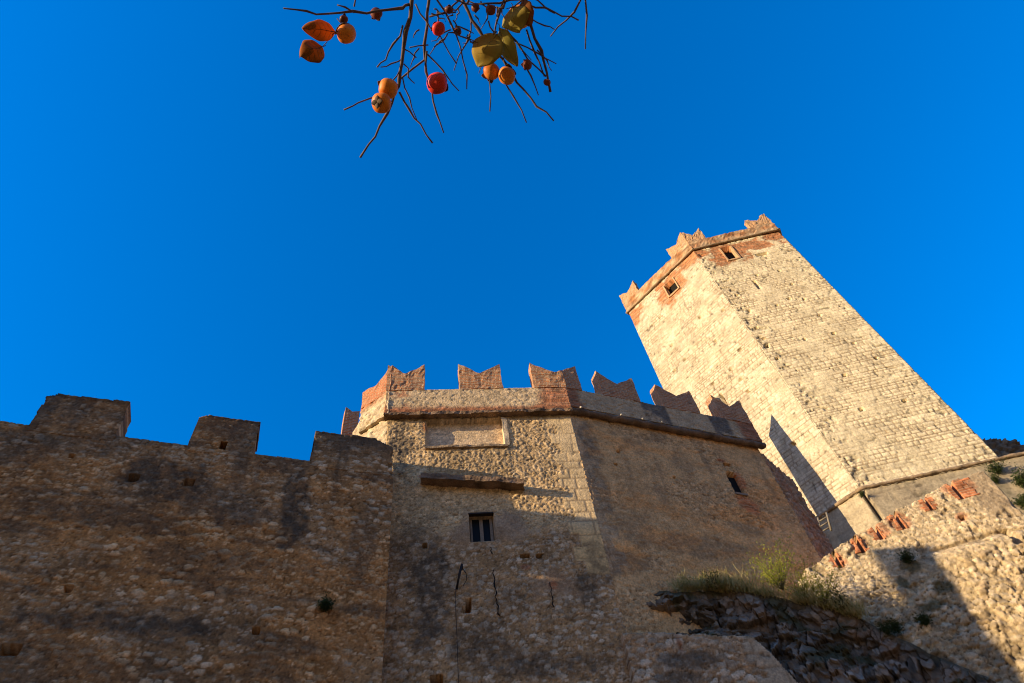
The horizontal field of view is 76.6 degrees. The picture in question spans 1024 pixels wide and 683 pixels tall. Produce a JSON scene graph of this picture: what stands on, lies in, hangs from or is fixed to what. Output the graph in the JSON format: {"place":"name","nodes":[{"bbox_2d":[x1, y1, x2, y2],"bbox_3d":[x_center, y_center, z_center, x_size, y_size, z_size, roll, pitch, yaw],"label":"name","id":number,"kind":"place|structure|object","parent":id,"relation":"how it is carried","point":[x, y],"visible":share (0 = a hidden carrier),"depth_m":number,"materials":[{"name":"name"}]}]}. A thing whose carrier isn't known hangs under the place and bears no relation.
{"place":"outdoors","nodes":[
{"label":"outdoors","id":0,"kind":"place"},
{"bbox_2d":[0,0,1023,460],"label":"sky","id":1,"kind":"structure","parent":0,"point":[194,224],"materials":[{"name":"blue"}]},
{"bbox_2d":[667,564,747,592],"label":"dry grass","id":2,"kind":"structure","parent":0,"point":[683,584],"depth_m":17.31,"materials":[{"name":"green plant"}]},
{"bbox_2d":[621,632,797,682],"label":"wall","id":3,"kind":"structure","parent":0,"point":[660,657],"depth_m":15.24,"materials":[{"name":"stone"}]},
{"bbox_2d":[817,512,831,530],"bbox_3d":[12.533,7.328,26.038,0.706,0.839,0.082,-31,-57,15],"label":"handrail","id":4,"kind":"object","parent":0,"point":[828,522],"visible":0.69,"depth_m":26.03,"materials":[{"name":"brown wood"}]},
{"bbox_2d":[982,438,1023,459],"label":"ruined wall","id":5,"kind":"structure","parent":0,"point":[1000,447],"depth_m":36.81,"materials":[{"name":"stone"}]},
{"bbox_3d":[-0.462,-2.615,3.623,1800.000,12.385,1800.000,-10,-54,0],"label":"ground","id":6,"kind":"structure","parent":0,"visible":0},
{"bbox_2d":[0,393,393,682],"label":"curtain wall","id":7,"kind":"structure","parent":6,"relation":"on","point":[216,549],"depth_m":15.01,"materials":[{"name":"stone"}]},
{"bbox_2d":[316,591,335,611],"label":"shrub","id":8,"kind":"object","parent":7,"relation":"attached to","point":[326,604],"visible":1,"depth_m":14.79,"materials":[{"name":"green plant"}]},
{"bbox_2d":[283,0,587,157],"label":"persimmon tree","id":9,"kind":"object","parent":6,"relation":"on","point":[488,50],"visible":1,"depth_m":1.79,"materials":[{"name":"brown plant"}]},
{"bbox_2d":[341,363,833,682],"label":"bastion","id":10,"kind":"object","parent":6,"relation":"on","point":[566,521],"visible":0.79,"depth_m":19.34,"materials":[{"name":"stone"}]},
{"bbox_2d":[455,589,458,682],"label":"cable","id":11,"kind":"object","parent":10,"relation":"attached to","point":[456,632],"visible":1,"depth_m":15.69,"materials":[{"name":"metal"}]},
{"bbox_2d":[455,564,466,589],"bbox_3d":[-1.331,6.112,16.838,0.319,0.643,0.253,-10,-54,0],"label":"wall bracket","id":12,"kind":"object","parent":10,"relation":"attached to","point":[459,573],"depth_m":16.78,"materials":[{"name":"metal"}]},
{"bbox_2d":[468,512,493,541],"bbox_3d":[-0.860,5.330,18.408,0.724,0.949,0.326,-1,-54,-7],"label":"window","id":13,"kind":"structure","parent":10,"relation":"in","point":[481,530],"depth_m":18.54,"materials":[{"name":"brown wood"}]},
{"bbox_2d":[727,477,747,496],"bbox_3d":[7.643,5.019,22.273,0.483,0.917,0.352,12,-57,-15],"label":"slit window","id":14,"kind":"structure","parent":10,"relation":"in","point":[737,491],"depth_m":22.29,"materials":[{"name":"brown wood"}]},
{"bbox_2d":[646,590,995,682],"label":"rock","id":15,"kind":"object","parent":6,"relation":"on","point":[806,643],"visible":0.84,"depth_m":16.25,"materials":[{"name":"grey stone"}]},
{"bbox_2d":[689,565,722,590],"bbox_3d":[5.259,6.460,17.485,0.740,0.686,1.054,17,-58,-18],"label":"shrub","id":16,"kind":"object","parent":15,"relation":"on","point":[705,576],"visible":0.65,"depth_m":17.30,"materials":[{"name":"green plant"}]},
{"bbox_2d":[745,532,800,590],"bbox_3d":[7.231,6.174,17.792,1.767,1.515,1.966,-10,-54,0],"label":"shrub","id":17,"kind":"object","parent":15,"relation":"on","point":[781,583],"visible":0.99,"depth_m":17.52,"materials":[{"name":"green plant"}]},
{"bbox_2d":[717,569,870,619],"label":"ledge grass","id":18,"kind":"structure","parent":15,"relation":"on","point":[853,609],"depth_m":17.05,"materials":[{"name":"green plant"}]},
{"bbox_2d":[769,555,828,598],"bbox_3d":[7.916,6.518,17.530,1.347,0.924,1.646,8,-56,-13],"label":"shrub","id":19,"kind":"object","parent":15,"relation":"on","point":[803,583],"visible":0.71,"depth_m":17.28,"materials":[{"name":"green plant"}]},
{"bbox_2d":[804,565,843,603],"bbox_3d":[8.218,6.577,17.259,0.922,0.948,1.427,13,-57,-16],"label":"shrub","id":20,"kind":"object","parent":15,"relation":"on","point":[826,592],"visible":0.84,"depth_m":17.11,"materials":[{"name":"green plant"}]},
{"bbox_2d":[827,583,851,609],"bbox_3d":[8.635,6.749,17.058,0.870,0.722,0.698,13,-57,-16],"label":"shrub","id":21,"kind":"object","parent":15,"relation":"on","point":[836,594],"visible":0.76,"depth_m":16.95,"materials":[{"name":"green plant"}]},
{"bbox_2d":[870,617,896,636],"bbox_3d":[9.614,7.379,16.733,0.540,0.547,0.783,37,-66,-28],"label":"shrub","id":22,"kind":"object","parent":15,"relation":"on","point":[886,628],"visible":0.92,"depth_m":16.67,"materials":[{"name":"green plant"}]},
{"bbox_2d":[882,615,906,636],"bbox_3d":[9.941,7.369,16.785,0.590,0.506,0.463,-2,-54,-6],"label":"shrub","id":23,"kind":"object","parent":15,"relation":"on","point":[897,626],"visible":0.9,"depth_m":16.74,"materials":[{"name":"green plant"}]},
{"bbox_2d":[798,471,1023,682],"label":"ruined wall","id":24,"kind":"structure","parent":6,"relation":"on","point":[961,580],"depth_m":17.69,"materials":[{"name":"stone"}]},
{"bbox_2d":[897,546,917,563],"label":"shrub","id":25,"kind":"object","parent":24,"relation":"on","point":[906,556],"visible":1,"depth_m":18.18,"materials":[{"name":"green plant"}]},
{"bbox_2d":[910,611,932,628],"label":"shrub","id":26,"kind":"object","parent":24,"relation":"attached to","point":[923,620],"visible":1,"depth_m":16.76,"materials":[{"name":"green plant"}]},
{"bbox_2d":[816,451,1023,548],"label":"terrace wall","id":27,"kind":"structure","parent":6,"relation":"on","point":[852,514],"depth_m":32.00,"materials":[{"name":"stone"}]},
{"bbox_2d":[619,213,997,515],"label":"tower","id":28,"kind":"structure","parent":27,"relation":"on","point":[794,352],"depth_m":41.68,"materials":[{"name":"stone"}]},
{"bbox_2d":[663,277,679,297],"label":"window","id":29,"kind":"structure","parent":28,"relation":"in","point":[675,287],"depth_m":53.58,"materials":[{"name":"stone"}]},
{"bbox_2d":[719,245,740,261],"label":"window","id":30,"kind":"structure","parent":28,"relation":"in","point":[729,257],"depth_m":52.22,"materials":[{"name":"stone"}]},
{"bbox_2d":[989,473,1000,483],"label":"shrub","id":31,"kind":"object","parent":27,"relation":"attached to","point":[994,479],"visible":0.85,"depth_m":31.14,"materials":[{"name":"green plant"}]},
{"bbox_2d":[984,457,1009,474],"bbox_3d":[23.706,6.175,31.627,1.325,0.996,1.190,-10,-54,0],"label":"shrub","id":32,"kind":"object","parent":27,"relation":"on","point":[997,468],"visible":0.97,"depth_m":31.54,"materials":[{"name":"green plant"}]},
{"bbox_2d":[1010,462,1023,488],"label":"shrub","id":33,"kind":"object","parent":27,"relation":"on","point":[1019,478],"visible":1,"depth_m":30.81,"materials":[{"name":"green plant"}]},
{"bbox_2d":[1011,493,1023,509],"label":"shrub","id":34,"kind":"object","parent":27,"relation":"on","point":[1019,501],"visible":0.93,"depth_m":30.02,"materials":[{"name":"green plant"}]}
]}

